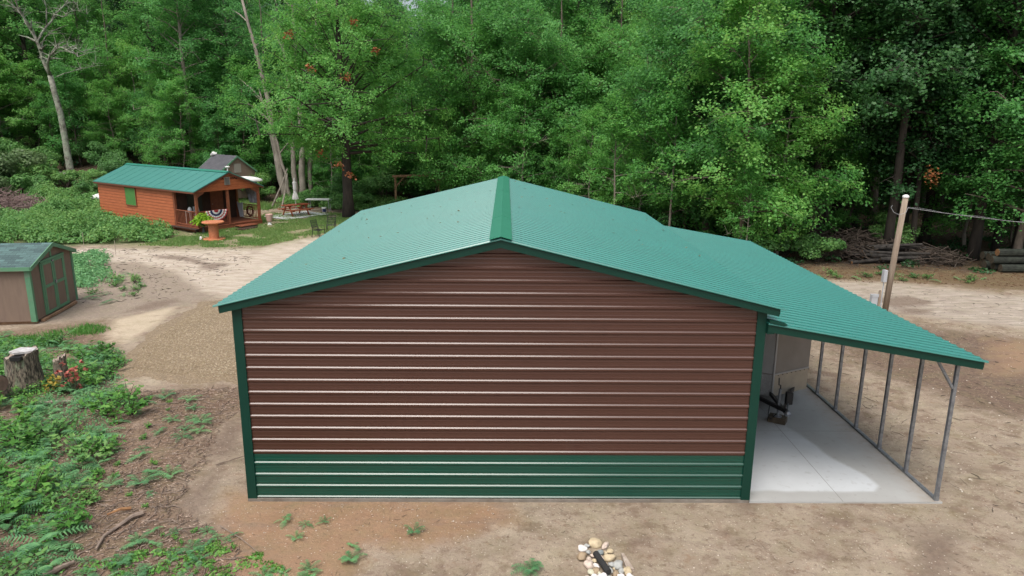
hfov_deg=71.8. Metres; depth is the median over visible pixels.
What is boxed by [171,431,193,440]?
fern
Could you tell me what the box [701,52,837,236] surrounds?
young maple
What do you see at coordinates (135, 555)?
ground cover
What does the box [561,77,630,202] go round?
young maple
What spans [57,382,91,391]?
fern
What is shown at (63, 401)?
branch
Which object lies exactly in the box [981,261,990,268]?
log
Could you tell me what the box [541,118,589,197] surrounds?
young maple
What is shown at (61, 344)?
fern
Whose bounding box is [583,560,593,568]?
stone
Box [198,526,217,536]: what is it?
fern
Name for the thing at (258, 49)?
maple tree
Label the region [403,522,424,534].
fern
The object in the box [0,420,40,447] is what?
weed
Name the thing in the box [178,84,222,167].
young maple
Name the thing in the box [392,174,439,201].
swing frame
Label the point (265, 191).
shrub
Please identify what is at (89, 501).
weed
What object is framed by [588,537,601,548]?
stone
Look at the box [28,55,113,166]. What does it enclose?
young maple
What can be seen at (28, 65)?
young maple
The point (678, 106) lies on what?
sapling
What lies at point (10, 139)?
shrub
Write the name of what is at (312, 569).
fern
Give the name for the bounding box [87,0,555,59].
sky
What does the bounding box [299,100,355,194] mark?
young maple
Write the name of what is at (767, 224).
young maple
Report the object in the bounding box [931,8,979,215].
beech tree
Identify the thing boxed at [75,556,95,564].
fern
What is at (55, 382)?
yellow seedling
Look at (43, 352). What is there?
weed
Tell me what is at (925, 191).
beech tree
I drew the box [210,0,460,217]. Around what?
yard maple
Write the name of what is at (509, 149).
young maple
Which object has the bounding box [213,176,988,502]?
garage
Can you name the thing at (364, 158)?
young maple
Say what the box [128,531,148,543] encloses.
fern
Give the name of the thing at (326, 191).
shrub
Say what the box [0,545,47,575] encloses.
weed
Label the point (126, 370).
gravel
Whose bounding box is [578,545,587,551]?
stone
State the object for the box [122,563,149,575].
fern
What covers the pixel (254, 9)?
beech tree
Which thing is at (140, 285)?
weed
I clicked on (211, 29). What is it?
maple tree
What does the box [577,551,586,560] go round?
stone
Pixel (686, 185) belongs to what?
young maple
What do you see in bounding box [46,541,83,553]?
fern
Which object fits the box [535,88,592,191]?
young maple
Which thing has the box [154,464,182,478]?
fern
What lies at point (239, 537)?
branch
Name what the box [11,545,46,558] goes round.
fern
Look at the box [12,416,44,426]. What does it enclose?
fern
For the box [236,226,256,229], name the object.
step platform
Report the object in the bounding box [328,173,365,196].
shrub
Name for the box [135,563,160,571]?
fern
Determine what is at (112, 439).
weed
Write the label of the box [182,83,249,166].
young maple
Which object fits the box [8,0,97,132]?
maple tree
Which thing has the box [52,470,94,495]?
fern
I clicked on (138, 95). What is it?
young maple
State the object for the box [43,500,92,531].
weed
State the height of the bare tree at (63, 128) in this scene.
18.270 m
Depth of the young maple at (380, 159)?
57.58 m
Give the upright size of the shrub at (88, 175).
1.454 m
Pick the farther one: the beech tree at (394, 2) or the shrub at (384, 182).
the beech tree at (394, 2)
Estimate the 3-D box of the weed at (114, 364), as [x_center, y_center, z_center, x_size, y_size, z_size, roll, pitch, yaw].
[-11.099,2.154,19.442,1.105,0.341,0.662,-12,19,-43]
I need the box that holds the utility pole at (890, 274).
[880,195,909,310]
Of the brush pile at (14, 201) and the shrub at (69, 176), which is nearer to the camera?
the brush pile at (14, 201)
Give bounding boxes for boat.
[241,176,262,182]
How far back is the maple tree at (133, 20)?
69.24 m
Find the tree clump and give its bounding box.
[210,0,336,197]
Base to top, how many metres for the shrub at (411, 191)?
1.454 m
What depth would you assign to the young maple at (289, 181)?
62.61 m
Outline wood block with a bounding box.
[767,412,787,424]
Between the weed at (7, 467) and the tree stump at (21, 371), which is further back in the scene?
the tree stump at (21, 371)
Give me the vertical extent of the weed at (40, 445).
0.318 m
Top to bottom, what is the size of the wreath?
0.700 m
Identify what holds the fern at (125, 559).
on the ground at (214, 496)
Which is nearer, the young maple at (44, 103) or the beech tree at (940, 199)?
the beech tree at (940, 199)
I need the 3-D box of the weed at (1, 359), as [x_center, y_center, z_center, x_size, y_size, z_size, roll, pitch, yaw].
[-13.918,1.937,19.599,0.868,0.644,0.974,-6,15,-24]
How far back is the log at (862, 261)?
34.87 m
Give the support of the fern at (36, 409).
on the ground at (214, 496)
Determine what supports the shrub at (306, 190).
on the ground at (214, 496)
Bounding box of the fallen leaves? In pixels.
[322,188,699,262]
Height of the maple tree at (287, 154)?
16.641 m
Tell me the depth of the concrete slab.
14.56 m
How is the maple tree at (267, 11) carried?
on the ground at (214, 496)
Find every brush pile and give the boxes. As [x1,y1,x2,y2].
[0,185,55,213]
[780,225,923,265]
[898,242,976,267]
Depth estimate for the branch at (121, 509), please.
12.53 m
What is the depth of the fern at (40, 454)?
14.31 m
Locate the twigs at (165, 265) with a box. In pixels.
[77,247,249,302]
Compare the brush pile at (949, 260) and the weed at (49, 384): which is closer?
the weed at (49, 384)
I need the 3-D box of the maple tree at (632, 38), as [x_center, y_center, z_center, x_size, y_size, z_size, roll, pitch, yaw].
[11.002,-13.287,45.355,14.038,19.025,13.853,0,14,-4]
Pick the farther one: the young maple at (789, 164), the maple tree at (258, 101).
the maple tree at (258, 101)
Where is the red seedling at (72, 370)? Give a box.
[54,359,87,393]
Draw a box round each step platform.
[234,223,257,227]
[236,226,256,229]
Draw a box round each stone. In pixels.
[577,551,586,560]
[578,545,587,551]
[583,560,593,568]
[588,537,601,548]
[588,568,593,574]
[593,567,599,573]
[602,542,608,548]
[603,554,615,561]
[608,562,613,567]
[612,569,618,575]
[614,560,622,569]
[618,567,623,573]
[623,566,631,574]
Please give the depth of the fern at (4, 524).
12.14 m
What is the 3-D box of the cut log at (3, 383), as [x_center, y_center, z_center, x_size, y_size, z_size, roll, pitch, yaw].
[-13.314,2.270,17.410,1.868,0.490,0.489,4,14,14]
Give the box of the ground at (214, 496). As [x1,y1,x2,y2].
[0,112,1023,575]
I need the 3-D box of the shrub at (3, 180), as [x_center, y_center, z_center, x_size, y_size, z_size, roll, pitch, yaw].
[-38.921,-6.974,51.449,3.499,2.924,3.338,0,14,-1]
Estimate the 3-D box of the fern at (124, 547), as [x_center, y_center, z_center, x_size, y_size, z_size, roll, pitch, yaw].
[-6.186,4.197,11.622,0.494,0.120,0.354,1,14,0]
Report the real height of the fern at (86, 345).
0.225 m
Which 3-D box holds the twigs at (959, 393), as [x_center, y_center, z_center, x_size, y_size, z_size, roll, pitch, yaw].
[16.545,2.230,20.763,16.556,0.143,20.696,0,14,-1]
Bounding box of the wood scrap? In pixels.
[621,553,633,571]
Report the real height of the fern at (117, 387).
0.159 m
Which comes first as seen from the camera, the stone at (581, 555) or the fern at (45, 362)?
the stone at (581, 555)
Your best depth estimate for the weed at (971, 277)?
31.58 m
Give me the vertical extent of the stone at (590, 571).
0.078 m
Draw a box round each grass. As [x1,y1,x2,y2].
[96,197,283,210]
[138,211,350,246]
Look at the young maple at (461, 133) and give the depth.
55.72 m
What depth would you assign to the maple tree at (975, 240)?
33.94 m
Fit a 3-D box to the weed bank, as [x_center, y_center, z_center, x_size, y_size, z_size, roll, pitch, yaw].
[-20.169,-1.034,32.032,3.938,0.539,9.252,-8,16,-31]
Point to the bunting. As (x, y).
(218, 214)
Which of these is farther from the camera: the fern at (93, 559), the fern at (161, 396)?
the fern at (161, 396)
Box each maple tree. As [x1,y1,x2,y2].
[0,0,46,139]
[0,0,88,148]
[0,8,23,137]
[0,14,73,121]
[5,3,53,132]
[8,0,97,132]
[37,0,178,148]
[53,0,161,128]
[64,0,165,123]
[100,0,199,140]
[139,0,245,139]
[188,0,299,147]
[190,0,318,185]
[192,8,289,167]
[194,0,259,113]
[211,0,273,32]
[236,55,328,176]
[247,0,326,37]
[251,0,320,17]
[255,6,345,52]
[256,17,389,192]
[269,36,375,186]
[324,41,395,169]
[357,36,446,192]
[363,0,523,191]
[366,0,408,161]
[379,0,557,193]
[431,0,624,188]
[471,0,634,195]
[520,0,670,203]
[575,0,654,205]
[577,0,766,235]
[598,0,845,233]
[614,0,886,238]
[622,0,638,23]
[756,0,930,236]
[779,0,927,236]
[812,0,949,234]
[862,170,905,189]
[906,0,1023,260]
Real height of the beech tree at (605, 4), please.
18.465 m
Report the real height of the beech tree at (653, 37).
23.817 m
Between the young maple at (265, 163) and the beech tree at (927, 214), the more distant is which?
the young maple at (265, 163)
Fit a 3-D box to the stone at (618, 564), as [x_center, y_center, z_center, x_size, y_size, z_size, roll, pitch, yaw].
[1.669,4.388,11.211,0.170,0.140,0.211,3,14,10]
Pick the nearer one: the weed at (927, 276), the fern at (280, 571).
the fern at (280, 571)
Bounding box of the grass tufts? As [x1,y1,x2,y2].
[0,322,110,346]
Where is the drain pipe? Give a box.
[593,551,610,574]
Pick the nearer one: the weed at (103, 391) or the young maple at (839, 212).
the weed at (103, 391)
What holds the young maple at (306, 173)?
on the ground at (214, 496)
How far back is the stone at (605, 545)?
11.67 m
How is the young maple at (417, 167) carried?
on the ground at (214, 496)
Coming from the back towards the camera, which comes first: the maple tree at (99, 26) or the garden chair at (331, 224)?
the maple tree at (99, 26)
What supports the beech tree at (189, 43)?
on the ground at (214, 496)
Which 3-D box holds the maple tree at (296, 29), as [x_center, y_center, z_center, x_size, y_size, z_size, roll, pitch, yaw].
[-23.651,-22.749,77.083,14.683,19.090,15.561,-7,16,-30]
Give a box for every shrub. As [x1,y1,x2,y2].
[0,137,42,170]
[0,148,47,189]
[0,172,51,192]
[0,175,9,193]
[1,184,12,196]
[5,138,27,149]
[11,159,58,179]
[23,185,51,199]
[36,146,60,163]
[44,170,78,187]
[60,141,89,166]
[72,179,97,193]
[76,168,106,182]
[82,141,126,171]
[97,152,132,172]
[242,167,270,190]
[259,186,275,200]
[298,192,321,206]
[300,189,320,197]
[319,187,335,198]
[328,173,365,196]
[328,191,367,208]
[354,193,374,204]
[358,166,398,199]
[397,184,424,198]
[681,228,717,234]
[741,233,791,252]
[789,232,846,261]
[867,212,920,243]
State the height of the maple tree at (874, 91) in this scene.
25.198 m
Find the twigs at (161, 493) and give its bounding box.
[0,377,244,575]
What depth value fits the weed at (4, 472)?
13.49 m
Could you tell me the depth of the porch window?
44.53 m
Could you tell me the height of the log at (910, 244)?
0.343 m
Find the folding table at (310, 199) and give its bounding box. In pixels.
[305,198,330,211]
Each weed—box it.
[0,338,13,353]
[0,346,21,364]
[0,407,34,434]
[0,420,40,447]
[0,458,22,483]
[0,459,12,474]
[0,492,30,518]
[0,510,12,523]
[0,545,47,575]
[4,462,59,500]
[7,428,57,455]
[10,382,41,396]
[10,392,37,409]
[10,465,69,484]
[15,409,86,446]
[15,476,88,511]
[32,328,75,345]
[39,349,49,363]
[41,359,97,380]
[43,372,54,386]
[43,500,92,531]
[47,375,92,392]
[50,431,115,462]
[69,345,93,359]
[69,478,107,504]
[70,362,101,377]
[78,390,128,415]
[79,369,105,385]
[83,288,102,293]
[83,340,115,351]
[83,387,127,399]
[83,433,126,453]
[87,358,131,373]
[90,346,122,359]
[96,365,117,378]
[102,277,124,286]
[104,352,125,364]
[104,558,116,570]
[107,379,143,399]
[107,395,152,415]
[109,273,125,278]
[128,275,140,282]
[132,282,147,287]
[149,458,160,464]
[207,562,216,570]
[822,267,837,274]
[827,273,842,277]
[856,271,872,276]
[906,272,921,277]
[921,273,934,278]
[965,274,976,280]
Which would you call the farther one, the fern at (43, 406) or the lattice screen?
the lattice screen
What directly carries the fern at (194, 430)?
on the ground at (214, 496)
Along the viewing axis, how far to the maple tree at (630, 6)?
69.60 m
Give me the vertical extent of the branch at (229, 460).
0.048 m
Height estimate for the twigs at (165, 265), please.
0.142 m
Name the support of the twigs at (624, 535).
on the ground at (214, 496)
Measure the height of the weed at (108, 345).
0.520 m
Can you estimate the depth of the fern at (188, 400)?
17.49 m
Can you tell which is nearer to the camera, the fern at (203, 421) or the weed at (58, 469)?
the weed at (58, 469)
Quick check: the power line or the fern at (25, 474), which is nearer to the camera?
the fern at (25, 474)
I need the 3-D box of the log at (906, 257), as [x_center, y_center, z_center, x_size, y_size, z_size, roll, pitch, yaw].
[18.851,-1.480,34.953,2.375,0.267,0.178,2,14,8]
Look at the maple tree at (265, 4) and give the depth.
86.05 m
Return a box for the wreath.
[246,205,253,215]
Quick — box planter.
[265,214,272,224]
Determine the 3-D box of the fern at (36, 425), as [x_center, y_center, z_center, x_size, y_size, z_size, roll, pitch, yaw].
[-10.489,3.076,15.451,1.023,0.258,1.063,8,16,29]
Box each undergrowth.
[0,180,178,242]
[2,106,1020,207]
[273,190,407,210]
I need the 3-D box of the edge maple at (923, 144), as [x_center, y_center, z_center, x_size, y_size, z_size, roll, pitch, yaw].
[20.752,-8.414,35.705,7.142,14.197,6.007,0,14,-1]
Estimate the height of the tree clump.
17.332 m
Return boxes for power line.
[891,205,1023,222]
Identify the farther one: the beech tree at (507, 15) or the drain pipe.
the beech tree at (507, 15)
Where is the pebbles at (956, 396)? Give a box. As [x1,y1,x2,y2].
[828,293,1019,533]
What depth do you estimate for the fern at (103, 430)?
15.54 m
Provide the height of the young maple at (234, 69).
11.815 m
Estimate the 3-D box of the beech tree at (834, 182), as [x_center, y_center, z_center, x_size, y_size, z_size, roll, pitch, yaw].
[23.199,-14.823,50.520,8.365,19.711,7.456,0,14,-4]
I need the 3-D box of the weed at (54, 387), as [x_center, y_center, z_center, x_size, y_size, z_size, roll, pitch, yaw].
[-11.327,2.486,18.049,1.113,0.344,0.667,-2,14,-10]
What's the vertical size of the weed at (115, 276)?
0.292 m
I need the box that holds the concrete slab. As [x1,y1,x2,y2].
[749,386,941,503]
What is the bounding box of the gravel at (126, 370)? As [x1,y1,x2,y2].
[117,300,237,384]
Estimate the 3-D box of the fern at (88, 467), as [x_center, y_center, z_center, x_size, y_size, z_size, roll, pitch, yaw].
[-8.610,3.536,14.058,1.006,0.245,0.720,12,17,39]
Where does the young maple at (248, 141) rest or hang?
on the ground at (214, 496)
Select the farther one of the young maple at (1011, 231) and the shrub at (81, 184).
the shrub at (81, 184)
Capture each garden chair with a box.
[310,219,324,236]
[326,215,335,231]
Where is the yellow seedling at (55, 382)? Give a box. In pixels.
[41,374,61,392]
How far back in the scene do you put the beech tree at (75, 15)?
68.54 m
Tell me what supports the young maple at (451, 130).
on the ground at (214, 496)
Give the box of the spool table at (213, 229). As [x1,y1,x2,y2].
[201,220,224,240]
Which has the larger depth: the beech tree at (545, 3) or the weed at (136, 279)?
the beech tree at (545, 3)
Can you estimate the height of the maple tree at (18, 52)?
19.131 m
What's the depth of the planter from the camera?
45.61 m
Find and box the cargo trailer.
[759,333,811,419]
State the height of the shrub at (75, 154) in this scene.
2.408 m
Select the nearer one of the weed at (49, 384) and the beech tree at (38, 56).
the weed at (49, 384)
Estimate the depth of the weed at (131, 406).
16.54 m
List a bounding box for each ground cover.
[0,335,130,575]
[74,539,315,575]
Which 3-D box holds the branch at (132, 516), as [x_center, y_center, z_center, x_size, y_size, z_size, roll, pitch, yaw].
[-6.701,4.088,12.008,0.188,0.087,1.103,4,14,13]
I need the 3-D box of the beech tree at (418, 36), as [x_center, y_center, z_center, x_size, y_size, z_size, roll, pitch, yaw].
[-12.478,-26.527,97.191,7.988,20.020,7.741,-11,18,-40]
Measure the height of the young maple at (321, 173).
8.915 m
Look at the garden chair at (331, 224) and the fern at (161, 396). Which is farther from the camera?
the garden chair at (331, 224)
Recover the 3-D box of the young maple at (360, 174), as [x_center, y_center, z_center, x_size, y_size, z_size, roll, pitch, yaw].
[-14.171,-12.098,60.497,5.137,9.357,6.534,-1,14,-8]
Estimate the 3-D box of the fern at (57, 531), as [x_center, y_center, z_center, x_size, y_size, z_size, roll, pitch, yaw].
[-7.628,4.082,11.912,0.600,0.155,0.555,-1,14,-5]
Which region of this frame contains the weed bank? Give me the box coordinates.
[72,248,119,287]
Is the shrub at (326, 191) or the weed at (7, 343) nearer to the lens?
the weed at (7, 343)
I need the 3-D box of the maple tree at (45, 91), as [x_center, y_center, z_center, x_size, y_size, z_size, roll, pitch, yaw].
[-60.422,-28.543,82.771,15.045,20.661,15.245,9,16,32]
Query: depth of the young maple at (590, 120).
43.47 m
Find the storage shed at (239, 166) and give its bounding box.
[199,152,256,197]
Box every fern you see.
[0,331,13,337]
[0,417,59,438]
[0,418,41,431]
[0,444,18,456]
[0,489,41,520]
[0,507,28,529]
[0,523,91,559]
[0,552,22,571]
[1,399,25,406]
[1,444,28,457]
[5,438,55,463]
[9,403,42,413]
[9,447,51,466]
[9,492,43,514]
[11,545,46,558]
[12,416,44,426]
[17,463,78,479]
[20,456,57,470]
[20,567,58,575]
[23,398,65,413]
[24,555,82,575]
[32,407,61,424]
[37,524,77,537]
[40,356,52,367]
[45,498,79,519]
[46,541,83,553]
[49,337,73,346]
[51,475,74,491]
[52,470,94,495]
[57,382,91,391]
[57,540,82,557]
[59,383,96,395]
[60,457,102,481]
[61,345,79,350]
[62,425,124,447]
[69,391,109,405]
[72,567,99,575]
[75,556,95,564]
[81,342,105,348]
[81,426,124,438]
[81,434,115,445]
[85,453,114,469]
[87,347,118,362]
[89,357,118,368]
[95,474,124,487]
[101,553,132,571]
[104,381,130,389]
[117,539,149,551]
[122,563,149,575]
[124,451,152,464]
[126,469,158,486]
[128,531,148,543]
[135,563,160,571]
[142,468,164,477]
[148,388,175,397]
[149,540,163,547]
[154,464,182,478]
[159,554,177,563]
[162,414,180,421]
[165,548,184,555]
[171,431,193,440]
[176,424,194,430]
[178,395,200,401]
[178,539,203,553]
[185,403,203,409]
[185,414,199,421]
[186,413,213,423]
[188,425,209,432]
[188,548,211,568]
[189,212,213,232]
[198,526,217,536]
[248,565,274,575]
[276,514,291,527]
[276,566,289,575]
[286,530,304,541]
[296,569,321,575]
[297,559,319,574]
[299,520,314,528]
[316,517,331,524]
[338,548,366,562]
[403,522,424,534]
[510,558,543,575]
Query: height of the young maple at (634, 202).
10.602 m
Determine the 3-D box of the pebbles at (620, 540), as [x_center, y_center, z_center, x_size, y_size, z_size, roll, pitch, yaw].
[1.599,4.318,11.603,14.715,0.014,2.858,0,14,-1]
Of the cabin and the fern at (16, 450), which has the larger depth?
the cabin
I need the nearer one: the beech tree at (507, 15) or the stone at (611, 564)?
the stone at (611, 564)
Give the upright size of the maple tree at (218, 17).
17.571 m
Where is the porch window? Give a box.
[186,194,202,212]
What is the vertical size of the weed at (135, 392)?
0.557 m
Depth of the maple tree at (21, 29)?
66.67 m
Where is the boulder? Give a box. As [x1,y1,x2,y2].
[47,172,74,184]
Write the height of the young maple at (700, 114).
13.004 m
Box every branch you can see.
[41,400,83,404]
[42,560,74,575]
[95,511,143,549]
[107,506,130,515]
[216,455,243,464]
[220,525,259,553]
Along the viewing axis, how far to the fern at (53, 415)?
16.45 m
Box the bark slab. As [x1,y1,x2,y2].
[9,347,36,354]
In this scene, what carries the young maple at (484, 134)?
on the ground at (214, 496)
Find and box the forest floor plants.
[416,186,1017,273]
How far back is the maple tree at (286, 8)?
94.56 m
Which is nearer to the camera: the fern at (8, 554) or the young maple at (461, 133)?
the fern at (8, 554)
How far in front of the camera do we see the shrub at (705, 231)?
36.95 m
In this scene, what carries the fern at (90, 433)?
on the ground at (214, 496)
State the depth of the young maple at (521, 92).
46.44 m
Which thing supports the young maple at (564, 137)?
on the ground at (214, 496)
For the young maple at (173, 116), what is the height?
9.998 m
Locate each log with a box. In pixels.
[0,375,7,392]
[847,253,870,255]
[847,260,888,262]
[851,259,879,263]
[862,250,930,254]
[866,243,922,248]
[868,256,919,259]
[870,247,932,250]
[870,253,939,258]
[872,245,925,249]
[879,257,927,260]
[980,251,994,258]
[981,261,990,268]
[986,253,994,260]
[989,256,1023,263]
[990,264,1023,269]
[995,249,1023,255]
[998,264,1023,271]
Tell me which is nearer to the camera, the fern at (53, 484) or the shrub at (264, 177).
the fern at (53, 484)
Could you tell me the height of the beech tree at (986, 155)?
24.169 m
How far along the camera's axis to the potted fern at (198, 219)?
41.87 m
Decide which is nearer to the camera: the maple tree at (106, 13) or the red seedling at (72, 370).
the red seedling at (72, 370)
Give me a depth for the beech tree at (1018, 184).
34.86 m
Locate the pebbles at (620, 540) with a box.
[154,505,993,575]
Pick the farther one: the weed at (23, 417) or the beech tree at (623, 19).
the beech tree at (623, 19)
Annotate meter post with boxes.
[869,290,881,305]
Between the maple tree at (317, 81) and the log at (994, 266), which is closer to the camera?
the log at (994, 266)
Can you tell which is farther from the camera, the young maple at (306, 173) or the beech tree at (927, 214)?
the young maple at (306, 173)
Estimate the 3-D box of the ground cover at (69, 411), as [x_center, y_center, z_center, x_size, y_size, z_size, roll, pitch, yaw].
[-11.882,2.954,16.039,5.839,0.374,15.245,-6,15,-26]
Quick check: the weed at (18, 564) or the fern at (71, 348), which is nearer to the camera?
the weed at (18, 564)
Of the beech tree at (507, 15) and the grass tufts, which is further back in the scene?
the beech tree at (507, 15)
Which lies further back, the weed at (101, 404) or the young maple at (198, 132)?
the young maple at (198, 132)
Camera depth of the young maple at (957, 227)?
41.12 m
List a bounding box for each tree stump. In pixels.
[4,345,46,396]
[52,353,70,385]
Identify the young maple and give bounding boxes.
[0,51,73,149]
[0,52,41,149]
[0,73,31,137]
[0,115,11,135]
[24,90,74,163]
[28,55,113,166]
[71,76,126,153]
[80,71,137,152]
[100,38,169,160]
[112,70,178,164]
[117,61,194,165]
[138,64,197,166]
[138,69,216,166]
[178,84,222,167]
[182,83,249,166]
[191,101,241,167]
[205,51,284,174]
[229,112,266,168]
[241,82,296,186]
[264,74,320,180]
[281,108,329,185]
[285,123,327,190]
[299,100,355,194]
[306,151,341,189]
[314,92,374,187]
[316,97,360,187]
[351,87,415,195]
[351,110,387,184]
[352,89,412,192]
[375,70,432,195]
[397,89,463,192]
[418,66,496,181]
[419,100,479,189]
[431,104,472,189]
[454,92,526,184]
[457,116,513,186]
[463,95,517,167]
[474,77,569,188]
[487,69,563,176]
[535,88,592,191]
[535,111,596,195]
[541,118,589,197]
[556,103,627,203]
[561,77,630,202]
[575,58,653,211]
[588,54,690,219]
[612,61,695,217]
[616,6,751,229]
[633,23,758,230]
[644,0,857,250]
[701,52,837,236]
[723,49,869,254]
[743,140,805,239]
[768,151,831,236]
[821,129,887,240]
[876,133,979,231]
[915,77,1022,248]
[968,121,1023,246]
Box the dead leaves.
[720,233,1023,286]
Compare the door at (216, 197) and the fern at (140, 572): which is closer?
the fern at (140, 572)
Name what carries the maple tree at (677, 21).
on the ground at (214, 496)
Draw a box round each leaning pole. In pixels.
[272,168,287,206]
[281,173,287,207]
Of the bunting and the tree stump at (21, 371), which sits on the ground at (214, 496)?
the tree stump at (21, 371)
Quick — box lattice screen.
[236,201,243,216]
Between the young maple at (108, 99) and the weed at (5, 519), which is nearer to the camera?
the weed at (5, 519)
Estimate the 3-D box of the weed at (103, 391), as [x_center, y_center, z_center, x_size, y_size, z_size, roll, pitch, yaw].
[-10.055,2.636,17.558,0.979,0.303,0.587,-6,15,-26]
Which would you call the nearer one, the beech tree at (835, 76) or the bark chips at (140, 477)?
the bark chips at (140, 477)
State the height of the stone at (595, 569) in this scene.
0.095 m
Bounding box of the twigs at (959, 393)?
[811,289,1023,527]
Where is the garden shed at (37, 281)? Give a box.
[0,242,77,324]
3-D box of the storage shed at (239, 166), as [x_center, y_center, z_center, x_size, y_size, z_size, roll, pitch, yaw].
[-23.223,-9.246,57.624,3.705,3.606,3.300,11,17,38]
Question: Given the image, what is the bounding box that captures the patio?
[264,211,325,218]
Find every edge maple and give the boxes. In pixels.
[835,0,995,250]
[944,4,1023,248]
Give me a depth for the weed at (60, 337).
21.70 m
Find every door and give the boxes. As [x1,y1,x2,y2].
[41,259,58,313]
[52,255,68,307]
[210,191,223,218]
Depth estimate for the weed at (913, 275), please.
31.90 m
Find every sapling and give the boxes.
[581,91,653,204]
[620,81,708,226]
[716,161,776,240]
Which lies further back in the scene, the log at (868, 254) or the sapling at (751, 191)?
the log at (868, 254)
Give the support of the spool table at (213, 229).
on the ground at (214, 496)
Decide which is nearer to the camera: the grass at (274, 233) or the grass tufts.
the grass tufts
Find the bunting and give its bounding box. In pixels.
[205,209,227,219]
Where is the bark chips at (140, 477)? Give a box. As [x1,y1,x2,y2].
[0,388,241,575]
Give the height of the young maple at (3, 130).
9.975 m
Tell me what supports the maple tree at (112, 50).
on the ground at (214, 496)
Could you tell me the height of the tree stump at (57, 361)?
0.955 m
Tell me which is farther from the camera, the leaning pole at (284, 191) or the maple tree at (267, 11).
the maple tree at (267, 11)
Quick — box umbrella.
[292,178,298,213]
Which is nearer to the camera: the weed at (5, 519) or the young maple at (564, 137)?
the weed at (5, 519)
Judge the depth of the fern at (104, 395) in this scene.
17.32 m
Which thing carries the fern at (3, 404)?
on the ground at (214, 496)
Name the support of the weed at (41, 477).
on the ground at (214, 496)
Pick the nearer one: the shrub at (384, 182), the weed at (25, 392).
the weed at (25, 392)
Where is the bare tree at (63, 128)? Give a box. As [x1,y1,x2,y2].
[0,0,102,170]
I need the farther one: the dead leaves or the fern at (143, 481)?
the dead leaves
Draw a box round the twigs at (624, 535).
[190,506,1008,575]
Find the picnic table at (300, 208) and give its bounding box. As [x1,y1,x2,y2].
[279,203,313,216]
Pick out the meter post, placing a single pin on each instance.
(874, 298)
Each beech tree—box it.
[0,0,66,136]
[21,0,122,122]
[88,0,168,138]
[118,0,233,167]
[127,0,218,136]
[171,0,277,138]
[309,0,382,75]
[327,0,378,104]
[375,0,419,173]
[403,24,436,56]
[416,0,491,128]
[438,0,496,69]
[460,0,545,96]
[511,0,614,152]
[531,0,558,23]
[532,0,626,179]
[569,0,629,198]
[606,0,651,35]
[619,0,694,217]
[757,0,926,238]
[809,151,836,213]
[811,155,885,220]
[812,0,1018,243]
[825,0,1023,239]
[829,0,1019,224]
[837,32,896,228]
[854,0,1023,244]
[868,117,923,213]
[919,131,961,203]
[927,0,1023,248]
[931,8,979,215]
[952,0,1023,250]
[966,56,1023,194]
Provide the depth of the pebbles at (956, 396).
17.09 m
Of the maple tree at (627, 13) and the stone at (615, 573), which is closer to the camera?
the stone at (615, 573)
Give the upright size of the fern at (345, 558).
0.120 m
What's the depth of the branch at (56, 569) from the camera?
10.88 m
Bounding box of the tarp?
[245,188,256,202]
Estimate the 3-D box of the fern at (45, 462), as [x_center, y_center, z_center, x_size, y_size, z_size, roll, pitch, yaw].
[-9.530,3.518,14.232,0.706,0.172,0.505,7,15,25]
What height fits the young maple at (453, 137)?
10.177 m
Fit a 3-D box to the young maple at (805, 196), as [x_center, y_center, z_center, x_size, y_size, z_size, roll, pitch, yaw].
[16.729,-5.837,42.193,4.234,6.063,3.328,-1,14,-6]
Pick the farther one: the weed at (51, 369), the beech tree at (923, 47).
the beech tree at (923, 47)
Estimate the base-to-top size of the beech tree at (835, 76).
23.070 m
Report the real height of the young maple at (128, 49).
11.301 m
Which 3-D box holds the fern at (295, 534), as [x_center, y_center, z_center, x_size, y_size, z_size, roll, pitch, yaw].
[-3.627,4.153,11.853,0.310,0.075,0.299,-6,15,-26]
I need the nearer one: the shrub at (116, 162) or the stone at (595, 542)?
the stone at (595, 542)
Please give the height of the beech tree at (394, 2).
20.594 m
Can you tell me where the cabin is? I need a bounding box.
[93,163,263,232]
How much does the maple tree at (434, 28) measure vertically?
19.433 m
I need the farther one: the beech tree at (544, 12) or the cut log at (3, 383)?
the beech tree at (544, 12)
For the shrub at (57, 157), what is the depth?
62.25 m
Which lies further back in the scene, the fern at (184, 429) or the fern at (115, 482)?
the fern at (184, 429)
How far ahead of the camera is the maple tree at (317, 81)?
65.58 m
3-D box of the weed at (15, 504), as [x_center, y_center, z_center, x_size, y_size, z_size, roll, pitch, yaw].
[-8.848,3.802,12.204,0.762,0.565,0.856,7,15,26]
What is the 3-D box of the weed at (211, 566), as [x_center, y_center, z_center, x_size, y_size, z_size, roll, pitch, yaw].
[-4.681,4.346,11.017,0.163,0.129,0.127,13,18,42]
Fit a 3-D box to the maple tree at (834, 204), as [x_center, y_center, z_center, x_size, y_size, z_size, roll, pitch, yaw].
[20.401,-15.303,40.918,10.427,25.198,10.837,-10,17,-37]
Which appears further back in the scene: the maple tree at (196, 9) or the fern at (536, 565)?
the maple tree at (196, 9)
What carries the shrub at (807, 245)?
on the ground at (214, 496)
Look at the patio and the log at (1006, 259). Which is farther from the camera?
the patio

